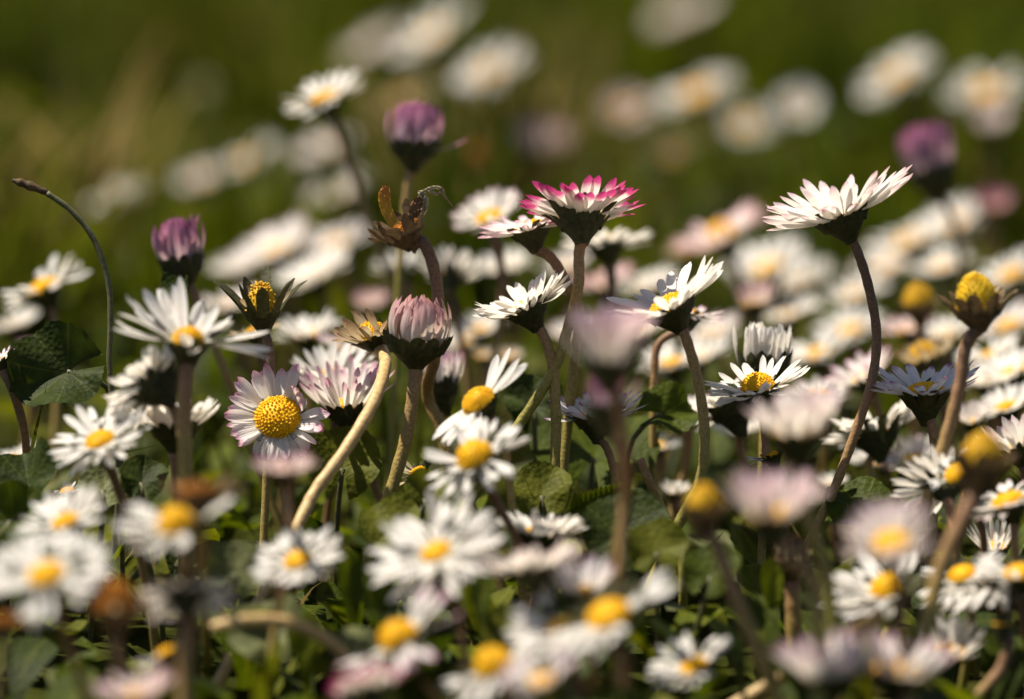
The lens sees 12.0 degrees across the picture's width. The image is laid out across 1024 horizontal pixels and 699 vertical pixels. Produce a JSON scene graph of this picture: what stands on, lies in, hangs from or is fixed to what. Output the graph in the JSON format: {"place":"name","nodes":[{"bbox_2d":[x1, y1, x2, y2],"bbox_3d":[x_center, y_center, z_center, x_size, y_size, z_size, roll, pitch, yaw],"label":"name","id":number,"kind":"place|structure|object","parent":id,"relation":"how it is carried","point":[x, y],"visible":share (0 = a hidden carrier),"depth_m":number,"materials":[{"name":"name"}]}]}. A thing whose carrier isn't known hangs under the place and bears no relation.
{"place":"outdoors","nodes":[
{"label":"outdoors","id":0,"kind":"place"},
{"bbox_2d":[0,0,1023,698],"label":"ground","id":1,"kind":"structure","parent":0,"point":[136,644],"depth_m":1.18,"materials":[{"name":"plant"}]},
{"bbox_2d":[0,479,51,639],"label":"mallow leaf","id":2,"kind":"object","parent":1,"relation":"on","point":[17,497],"visible":0.75,"depth_m":0.96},
{"bbox_2d":[0,437,56,636],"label":"mallow leaf","id":3,"kind":"object","parent":1,"relation":"on","point":[35,467],"visible":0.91,"depth_m":0.98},
{"bbox_2d":[0,530,112,698],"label":"daisy","id":4,"kind":"object","parent":1,"relation":"on","point":[49,570],"visible":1,"depth_m":0.87,"materials":[{"name":"white plant"}]},
{"bbox_2d":[7,320,123,581],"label":"mallow leaf","id":5,"kind":"object","parent":1,"relation":"on","point":[52,353],"visible":0.95,"depth_m":1.00,"materials":[{"name":"plant"}]},
{"bbox_2d":[15,483,132,681],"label":"daisy","id":6,"kind":"object","parent":1,"relation":"on","point":[61,513],"visible":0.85,"depth_m":0.92,"materials":[{"name":"white plant"}]},
{"bbox_2d":[77,462,126,643],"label":"mallow leaf","id":7,"kind":"object","parent":1,"relation":"on","point":[92,473],"visible":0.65,"depth_m":0.99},
{"bbox_2d":[48,401,160,668],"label":"daisy","id":8,"kind":"object","parent":1,"relation":"on","point":[103,442],"visible":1,"depth_m":0.96,"materials":[{"name":"white plant"}]},
{"bbox_2d":[93,665,174,698],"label":"daisy","id":9,"kind":"object","parent":1,"relation":"on","point":[130,689],"visible":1,"depth_m":0.86,"materials":[{"name":"white plant"}]},
{"bbox_2d":[118,454,168,647],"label":"mallow leaf","id":10,"kind":"object","parent":1,"relation":"on","point":[142,474],"visible":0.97,"depth_m":0.98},
{"bbox_2d":[111,495,233,647],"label":"daisy","id":11,"kind":"object","parent":1,"relation":"on","point":[175,528],"visible":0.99,"depth_m":0.88,"materials":[{"name":"white plant"}]},
{"bbox_2d":[125,397,219,659],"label":"daisy","id":12,"kind":"object","parent":1,"relation":"on","point":[161,429],"visible":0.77,"depth_m":0.97,"materials":[{"name":"white plant"}]},
{"bbox_2d":[137,574,237,698],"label":"daisy","id":13,"kind":"object","parent":1,"relation":"on","point":[186,597],"visible":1,"depth_m":0.88,"materials":[{"name":"grey plant"}]},
{"bbox_2d":[113,277,271,698],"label":"daisy","id":14,"kind":"object","parent":1,"relation":"on","point":[194,335],"visible":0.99,"depth_m":0.95,"materials":[{"name":"white plant"}]},
{"bbox_2d":[158,472,242,679],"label":"withered daisy","id":15,"kind":"object","parent":1,"relation":"on","point":[199,498],"visible":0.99,"depth_m":0.87,"materials":[{"name":"brown plant"}]},
{"bbox_2d":[207,540,263,698],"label":"mallow leaf","id":16,"kind":"object","parent":1,"relation":"on","point":[235,562],"visible":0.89,"depth_m":0.94,"materials":[{"name":"plant"}]},
{"bbox_2d":[212,266,306,591],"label":"withered daisy","id":17,"kind":"object","parent":1,"relation":"on","point":[260,306],"visible":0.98,"depth_m":1.00,"materials":[{"name":"green plant"}]},
{"bbox_2d":[227,594,303,698],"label":"mallow leaf","id":18,"kind":"object","parent":1,"relation":"on","point":[252,642],"visible":0.7,"depth_m":0.94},
{"bbox_2d":[228,212,315,371],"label":"daisy","id":19,"kind":"object","parent":1,"relation":"on","point":[275,248],"visible":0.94,"depth_m":1.20,"materials":[{"name":"white plant"}]},
{"bbox_2d":[224,363,329,514],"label":"daisy","id":20,"kind":"object","parent":1,"relation":"on","point":[269,414],"visible":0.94,"depth_m":0.99,"materials":[{"name":"white plant"}]},
{"bbox_2d":[250,451,318,597],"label":"daisy","id":21,"kind":"object","parent":1,"relation":"on","point":[282,476],"visible":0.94,"depth_m":0.89,"materials":[{"name":"pink plant"}]},
{"bbox_2d":[249,525,343,698],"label":"daisy","id":22,"kind":"object","parent":1,"relation":"on","point":[292,555],"visible":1,"depth_m":0.92,"materials":[{"name":"white plant"}]},
{"bbox_2d":[212,308,391,688],"bbox_3d":[-0.041,0.033,0.978,0.018,0.072,0.090,4,12,18],"label":"withered daisy","id":23,"kind":"object","parent":1,"relation":"on","point":[363,334],"visible":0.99,"depth_m":0.98,"materials":[{"name":"beige plant"}]},
{"bbox_2d":[271,308,340,530],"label":"daisy","id":24,"kind":"object","parent":1,"relation":"on","point":[307,331],"visible":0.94,"depth_m":1.09,"materials":[{"name":"white plant"}]},
{"bbox_2d":[289,341,377,580],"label":"daisy","id":25,"kind":"object","parent":1,"relation":"on","point":[322,356],"visible":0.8,"depth_m":1.04,"materials":[{"name":"white plant"}]},
{"bbox_2d":[306,425,382,587],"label":"mallow leaf","id":26,"kind":"object","parent":1,"relation":"on","point":[359,469],"visible":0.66,"depth_m":1.01,"materials":[{"name":"plant"}]},
{"bbox_2d":[282,69,438,443],"bbox_3d":[-0.033,-0.013,1.129,0.048,0.102,0.019,10,15,41],"label":"daisy","id":27,"kind":"object","parent":1,"relation":"on","point":[326,103],"visible":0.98,"depth_m":1.13,"materials":[{"name":"white plant"}]},
{"bbox_2d":[299,354,429,608],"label":"daisy","id":28,"kind":"object","parent":1,"relation":"on","point":[338,399],"visible":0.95,"depth_m":1.01,"materials":[{"name":"white plant"}]},
{"bbox_2d":[326,658,408,698],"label":"daisy","id":29,"kind":"object","parent":1,"relation":"on","point":[374,683],"visible":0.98,"depth_m":0.87,"materials":[{"name":"white plant"}]},
{"bbox_2d":[359,492,419,620],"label":"mallow leaf","id":30,"kind":"object","parent":1,"relation":"on","point":[388,509],"visible":0.52,"depth_m":0.97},
{"bbox_2d":[335,586,462,698],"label":"daisy","id":31,"kind":"object","parent":1,"relation":"on","point":[398,641],"visible":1,"depth_m":0.89,"materials":[{"name":"white plant"}]},
{"bbox_2d":[362,294,453,601],"bbox_3d":[-0.026,0.027,0.997,0.030,0.076,0.015,-7,13,-31],"label":"daisy bud","id":32,"kind":"object","parent":1,"relation":"on","point":[416,341],"visible":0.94,"depth_m":0.99,"materials":[{"name":"pink plant"}]},
{"bbox_2d":[385,100,467,483],"bbox_3d":[-0.024,-0.003,1.074,0.015,0.104,0.027,10,15,41],"label":"daisy bud","id":33,"kind":"object","parent":1,"relation":"on","point":[414,144],"visible":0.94,"depth_m":1.07,"materials":[{"name":"purple plant"}]},
{"bbox_2d":[386,0,480,137],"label":"daisy","id":34,"kind":"object","parent":1,"relation":"on","point":[433,40],"visible":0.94,"depth_m":1.46,"materials":[{"name":"white plant"}]},
{"bbox_2d":[366,489,504,698],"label":"daisy","id":35,"kind":"object","parent":1,"relation":"on","point":[444,553],"visible":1,"depth_m":0.91,"materials":[{"name":"white plant"}]},
{"bbox_2d":[367,185,513,604],"bbox_3d":[-0.013,0.012,1.016,0.033,0.097,0.018,0,11,0],"label":"withered daisy","id":36,"kind":"object","parent":1,"relation":"on","point":[403,231],"visible":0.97,"depth_m":1.01,"materials":[{"name":"brown plant"}]},
{"bbox_2d":[418,244,487,532],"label":"daisy","id":37,"kind":"object","parent":1,"relation":"on","point":[453,279],"visible":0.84,"depth_m":1.09,"materials":[{"name":"white plant"}]},
{"bbox_2d":[432,348,527,606],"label":"daisy","id":38,"kind":"object","parent":1,"relation":"on","point":[479,403],"visible":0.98,"depth_m":0.97,"materials":[{"name":"white plant"}]},
{"bbox_2d":[450,186,520,386],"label":"daisy","id":39,"kind":"object","parent":1,"relation":"on","point":[483,212],"visible":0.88,"depth_m":1.09,"materials":[{"name":"white plant"}]},
{"bbox_2d":[423,417,563,659],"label":"daisy","id":40,"kind":"object","parent":1,"relation":"on","point":[478,451],"visible":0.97,"depth_m":0.94,"materials":[{"name":"white plant"}]},
{"bbox_2d":[438,629,548,698],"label":"daisy","id":41,"kind":"object","parent":1,"relation":"on","point":[487,670],"visible":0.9,"depth_m":0.88,"materials":[{"name":"white plant"}]},
{"bbox_2d":[452,37,555,188],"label":"daisy","id":42,"kind":"object","parent":1,"relation":"on","point":[478,74],"visible":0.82,"depth_m":1.42,"materials":[{"name":"white plant"}]},
{"bbox_2d":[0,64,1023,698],"bbox_3d":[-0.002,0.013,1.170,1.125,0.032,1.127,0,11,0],"label":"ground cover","id":43,"kind":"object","parent":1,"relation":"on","point":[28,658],"visible":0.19,"depth_m":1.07,"materials":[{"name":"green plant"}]},
{"bbox_2d":[1,254,90,500],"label":"daisy","id":44,"kind":"object","parent":43,"relation":"on","point":[43,290],"visible":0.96,"depth_m":1.09,"materials":[{"name":"white plant"}]},
{"bbox_2d":[12,178,126,632],"bbox_3d":[-0.090,0.013,1.006,0.026,0.098,0.007,6,13,28],"label":"flower stalk","id":45,"kind":"object","parent":43,"relation":"on","point":[27,185],"visible":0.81,"depth_m":1.00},
{"bbox_2d":[79,579,152,690],"bbox_3d":[-0.071,0.064,0.876,0.014,0.048,0.018,0,11,0],"label":"daisy seed head","id":46,"kind":"object","parent":43,"relation":"on","point":[114,612],"visible":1,"depth_m":0.87},
{"bbox_2d":[102,343,201,677],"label":"daisy","id":47,"kind":"object","parent":43,"relation":"on","point":[151,382],"visible":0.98,"depth_m":0.96,"materials":[{"name":"white plant"}]},
{"bbox_2d":[152,212,302,589],"bbox_3d":[-0.058,0.013,1.042,0.038,0.085,0.012,4,12,19],"label":"daisy bud","id":48,"kind":"object","parent":43,"relation":"on","point":[177,242],"visible":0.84,"depth_m":1.04,"materials":[{"name":"purple plant"}]},
{"bbox_2d":[210,613,360,697],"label":"flower stalk","id":49,"kind":"object","parent":43,"relation":"on","point":[340,652],"visible":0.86,"depth_m":0.91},
{"bbox_2d":[272,246,348,387],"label":"daisy","id":50,"kind":"object","parent":43,"relation":"on","point":[317,272],"visible":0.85,"depth_m":1.17,"materials":[{"name":"white plant"}]},
{"bbox_2d":[337,548,366,625],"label":"daisy leaf","id":51,"kind":"object","parent":43,"relation":"on","point":[352,571],"visible":0.94,"depth_m":0.94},
{"bbox_2d":[423,348,463,518],"bbox_3d":[-0.015,0.028,1.037,0.010,0.057,0.016,0,11,0],"label":"daisy bud","id":52,"kind":"object","parent":43,"relation":"on","point":[445,387],"visible":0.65,"depth_m":1.03,"materials":[{"name":"white plant"}]},
{"bbox_2d":[478,538,583,698],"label":"daisy","id":53,"kind":"object","parent":43,"relation":"on","point":[532,573],"visible":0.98,"depth_m":0.90,"materials":[{"name":"white plant"}]},
{"bbox_2d":[544,390,647,484],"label":"daisy","id":54,"kind":"object","parent":43,"relation":"on","point":[578,413],"visible":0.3,"depth_m":1.01,"materials":[{"name":"white petal"},{"name":"green stem"}]},
{"bbox_2d":[581,488,668,570],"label":"mallow leaf","id":55,"kind":"object","parent":43,"relation":"on","point":[600,518],"visible":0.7,"depth_m":0.97,"materials":[{"name":"plant"}]},
{"bbox_2d":[627,517,687,686],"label":"mallow leaf","id":56,"kind":"object","parent":43,"relation":"on","point":[661,542],"visible":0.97,"depth_m":0.95,"materials":[{"name":"plant"}]},
{"bbox_2d":[692,378,752,474],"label":"daisy","id":57,"kind":"object","parent":43,"relation":"on","point":[733,417],"visible":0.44,"depth_m":1.03,"materials":[{"name":"white plant"}]},
{"bbox_2d":[675,483,783,698],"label":"daisy seed head","id":58,"kind":"object","parent":43,"relation":"on","point":[703,509],"visible":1,"depth_m":0.89},
{"bbox_2d":[733,321,792,472],"bbox_3d":[0.051,0.027,1.023,0.013,0.066,0.018,8,13,35],"label":"daisy bud","id":59,"kind":"object","parent":43,"relation":"on","point":[768,343],"visible":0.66,"depth_m":1.02,"materials":[{"name":"white plant"}]},
{"bbox_2d":[894,282,965,447],"bbox_3d":[0.096,0.012,1.119,0.011,0.058,0.022,9,14,38],"label":"daisy seed head","id":60,"kind":"object","parent":43,"relation":"on","point":[919,306],"visible":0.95,"depth_m":1.11},
{"bbox_2d":[955,479,1023,639],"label":"daisy","id":61,"kind":"object","parent":43,"relation":"on","point":[1005,503],"visible":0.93,"depth_m":0.95,"materials":[{"name":"white plant"}]},
{"bbox_2d":[397,175,644,619],"bbox_3d":[-0.001,0.014,1.000,0.062,0.100,0.025,-7,13,-31],"label":"daisy","id":62,"kind":"object","parent":1,"relation":"on","point":[584,215],"visible":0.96,"depth_m":1.00,"materials":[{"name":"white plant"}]},
{"bbox_2d":[472,269,572,594],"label":"daisy","id":63,"kind":"object","parent":1,"relation":"on","point":[524,309],"visible":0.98,"depth_m":1.00,"materials":[{"name":"white plant"}]},
{"bbox_2d":[478,215,582,525],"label":"daisy","id":64,"kind":"object","parent":1,"relation":"on","point":[528,235],"visible":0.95,"depth_m":1.01,"materials":[{"name":"white plant"}]},
{"bbox_2d":[501,371,562,520],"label":"mallow leaf","id":65,"kind":"object","parent":1,"relation":"on","point":[521,388],"visible":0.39,"depth_m":1.03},
{"bbox_2d":[500,644,578,698],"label":"daisy","id":66,"kind":"object","parent":1,"relation":"on","point":[537,682],"visible":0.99,"depth_m":0.86,"materials":[{"name":"white plant"}]},
{"bbox_2d":[494,509,587,693],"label":"daisy","id":67,"kind":"object","parent":1,"relation":"on","point":[543,535],"visible":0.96,"depth_m":0.95,"materials":[{"name":"white plant"}]},
{"bbox_2d":[513,460,571,595],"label":"mallow leaf","id":68,"kind":"object","parent":1,"relation":"on","point":[550,486],"visible":0.94,"depth_m":0.98,"materials":[{"name":"plant"}]},
{"bbox_2d":[512,118,575,183],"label":"daisy bud","id":69,"kind":"object","parent":1,"relation":"on","point":[536,152],"visible":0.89,"depth_m":1.42,"materials":[{"name":"plant"}]},
{"bbox_2d":[503,589,592,696],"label":"daisy","id":70,"kind":"object","parent":1,"relation":"on","point":[529,620],"visible":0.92,"depth_m":0.90,"materials":[{"name":"white plant"}]},
{"bbox_2d":[544,552,615,691],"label":"daisy","id":71,"kind":"object","parent":1,"relation":"on","point":[584,588],"visible":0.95,"depth_m":0.91,"materials":[{"name":"white plant"}]},
{"bbox_2d":[529,410,660,583],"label":"mallow leaf","id":72,"kind":"object","parent":1,"relation":"on","point":[584,451],"visible":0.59,"depth_m":1.03,"materials":[{"name":"plant"}]},
{"bbox_2d":[550,300,656,694],"bbox_3d":[0.016,0.034,0.911,0.020,0.095,0.064,0,11,0],"label":"daisy","id":73,"kind":"object","parent":1,"relation":"on","point":[609,363],"visible":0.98,"depth_m":0.88,"materials":[{"name":"pink plant"}]},
{"bbox_2d":[561,227,652,523],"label":"daisy","id":74,"kind":"object","parent":1,"relation":"on","point":[604,248],"visible":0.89,"depth_m":1.08,"materials":[{"name":"white plant"}]},
{"bbox_2d":[538,570,677,687],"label":"daisy","id":75,"kind":"object","parent":1,"relation":"on","point":[607,619],"visible":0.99,"depth_m":0.88,"materials":[{"name":"white plant"}]},
{"bbox_2d":[585,376,640,687],"bbox_3d":[0.017,0.043,0.907,0.010,0.078,0.018,4,12,18],"label":"daisy bud","id":76,"kind":"object","parent":1,"relation":"on","point":[599,410],"visible":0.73,"depth_m":0.90,"materials":[{"name":"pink plant"}]},
{"bbox_2d":[606,256,722,630],"bbox_3d":[0.031,0.023,0.995,0.025,0.085,0.030,0,11,0],"label":"daisy","id":77,"kind":"object","parent":1,"relation":"on","point":[671,307],"visible":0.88,"depth_m":0.99,"materials":[{"name":"white plant"}]},
{"bbox_2d":[630,380,698,450],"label":"mallow leaf","id":78,"kind":"object","parent":1,"relation":"on","point":[669,404],"visible":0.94,"depth_m":1.02,"materials":[{"name":"plant"}]},
{"bbox_2d":[647,631,731,698],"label":"daisy","id":79,"kind":"object","parent":1,"relation":"on","point":[693,667],"visible":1,"depth_m":0.91,"materials":[{"name":"white plant"}]},
{"bbox_2d":[655,67,748,220],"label":"daisy","id":80,"kind":"object","parent":1,"relation":"on","point":[702,101],"visible":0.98,"depth_m":1.42,"materials":[{"name":"white plant"}]},
{"bbox_2d":[681,543,740,694],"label":"mallow leaf","id":81,"kind":"object","parent":1,"relation":"on","point":[699,567],"visible":0.79,"depth_m":0.95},
{"bbox_2d":[673,200,764,423],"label":"daisy","id":82,"kind":"object","parent":1,"relation":"on","point":[721,237],"visible":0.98,"depth_m":1.18,"materials":[{"name":"white plant"}]},
{"bbox_2d":[704,355,809,564],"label":"daisy","id":83,"kind":"object","parent":1,"relation":"on","point":[764,385],"visible":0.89,"depth_m":1.00,"materials":[{"name":"white plant"}]},
{"bbox_2d":[720,234,811,328],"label":"daisy","id":84,"kind":"object","parent":1,"relation":"on","point":[759,264],"visible":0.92,"depth_m":1.22,"materials":[{"name":"white plant"}]},
{"bbox_2d":[717,467,826,698],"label":"daisy","id":85,"kind":"object","parent":1,"relation":"on","point":[770,516],"visible":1,"depth_m":0.86,"materials":[{"name":"pink plant"}]},
{"bbox_2d":[742,385,849,698],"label":"daisy","id":86,"kind":"object","parent":1,"relation":"on","point":[797,432],"visible":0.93,"depth_m":0.90,"materials":[{"name":"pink plant"}]},
{"bbox_2d":[790,328,854,479],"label":"daisy","id":87,"kind":"object","parent":1,"relation":"on","point":[816,358],"visible":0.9,"depth_m":1.14,"materials":[{"name":"white plant"}]},
{"bbox_2d":[769,625,887,698],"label":"daisy","id":88,"kind":"object","parent":1,"relation":"on","point":[842,666],"visible":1,"depth_m":0.86,"materials":[{"name":"white plant"}]},
{"bbox_2d":[733,550,929,698],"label":"daisy","id":89,"kind":"object","parent":1,"relation":"on","point":[875,585],"visible":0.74,"depth_m":0.93,"materials":[{"name":"white plant"}]},
{"bbox_2d":[762,164,912,554],"bbox_3d":[0.066,0.012,1.006,0.034,0.102,0.034,0,11,0],"label":"daisy","id":90,"kind":"object","parent":1,"relation":"on","point":[835,213],"visible":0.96,"depth_m":1.00,"materials":[{"name":"white plant"}]},
{"bbox_2d":[809,303,885,365],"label":"daisy","id":91,"kind":"object","parent":1,"relation":"on","point":[844,324],"visible":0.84,"depth_m":1.18,"materials":[{"name":"white plant"}]},
{"bbox_2d":[822,344,894,493],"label":"daisy","id":92,"kind":"object","parent":1,"relation":"on","point":[855,380],"visible":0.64,"depth_m":1.07,"materials":[{"name":"white plant"}]},
{"bbox_2d":[824,476,896,572],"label":"mallow leaf","id":93,"kind":"object","parent":1,"relation":"on","point":[852,495],"visible":0.66,"depth_m":1.00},
{"bbox_2d":[824,400,919,583],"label":"daisy","id":94,"kind":"object","parent":1,"relation":"on","point":[878,436],"visible":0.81,"depth_m":1.04,"materials":[{"name":"white plant"}]},
{"bbox_2d":[839,498,937,698],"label":"daisy","id":95,"kind":"object","parent":1,"relation":"on","point":[885,537],"visible":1,"depth_m":0.87,"materials":[{"name":"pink plant"}]},
{"bbox_2d":[857,45,936,128],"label":"daisy","id":96,"kind":"object","parent":1,"relation":"on","point":[899,78],"visible":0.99,"depth_m":1.42,"materials":[{"name":"white plant"}]},
{"bbox_2d":[850,628,953,698],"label":"daisy","id":97,"kind":"object","parent":1,"relation":"on","point":[887,676],"visible":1,"depth_m":0.87,"materials":[{"name":"white plant"}]},
{"bbox_2d":[862,207,949,397],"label":"daisy","id":98,"kind":"object","parent":1,"relation":"on","point":[911,243],"visible":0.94,"depth_m":1.24,"materials":[{"name":"white plant"}]},
{"bbox_2d":[865,361,979,588],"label":"daisy","id":99,"kind":"object","parent":1,"relation":"on","point":[926,398],"visible":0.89,"depth_m":1.00,"materials":[{"name":"white petal"},{"name":"yellow flower center"},{"name":"green stem"}]},
{"bbox_2d":[890,445,964,671],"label":"daisy","id":100,"kind":"object","parent":1,"relation":"on","point":[946,496],"visible":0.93,"depth_m":0.97,"materials":[{"name":"white plant"}]},
{"bbox_2d":[898,118,977,414],"bbox_3d":[0.105,-0.012,1.163,0.027,0.088,0.014,7,13,31],"label":"daisy bud","id":101,"kind":"object","parent":1,"relation":"on","point":[927,153],"visible":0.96,"depth_m":1.16,"materials":[{"name":"purple plant"}]},
{"bbox_2d":[909,613,985,686],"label":"daisy","id":102,"kind":"object","parent":1,"relation":"on","point":[951,635],"visible":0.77,"depth_m":0.94,"materials":[{"name":"white plant"}]},
{"bbox_2d":[881,271,1016,640],"bbox_3d":[0.084,0.027,0.974,0.035,0.085,0.016,-4,12,-20],"label":"daisy seed head","id":103,"kind":"object","parent":1,"relation":"on","point":[978,302],"visible":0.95,"depth_m":0.97},
{"bbox_2d":[917,545,1003,690],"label":"daisy","id":104,"kind":"object","parent":1,"relation":"on","point":[960,575],"visible":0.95,"depth_m":0.94,"materials":[{"name":"white plant"}]},
{"bbox_2d":[911,430,1018,698],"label":"daisy seed head","id":105,"kind":"object","parent":1,"relation":"on","point":[982,464],"visible":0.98,"depth_m":0.90},
{"bbox_2d":[941,66,1023,180],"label":"daisy","id":106,"kind":"object","parent":1,"relation":"on","point":[989,92],"visible":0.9,"depth_m":1.42,"materials":[{"name":"white plant"}]},
{"bbox_2d":[970,105,1013,250],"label":"daisy","id":107,"kind":"object","parent":1,"relation":"on","point":[990,121],"visible":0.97,"depth_m":1.35,"materials":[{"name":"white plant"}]},
{"bbox_2d":[772,533,811,649],"bbox_3d":[0.055,0.054,0.961,0.009,0.035,0.013,0,11,0],"label":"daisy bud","id":108,"kind":"object","parent":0,"point":[792,577],"visible":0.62,"depth_m":0.96,"materials":[{"name":"green plant"}]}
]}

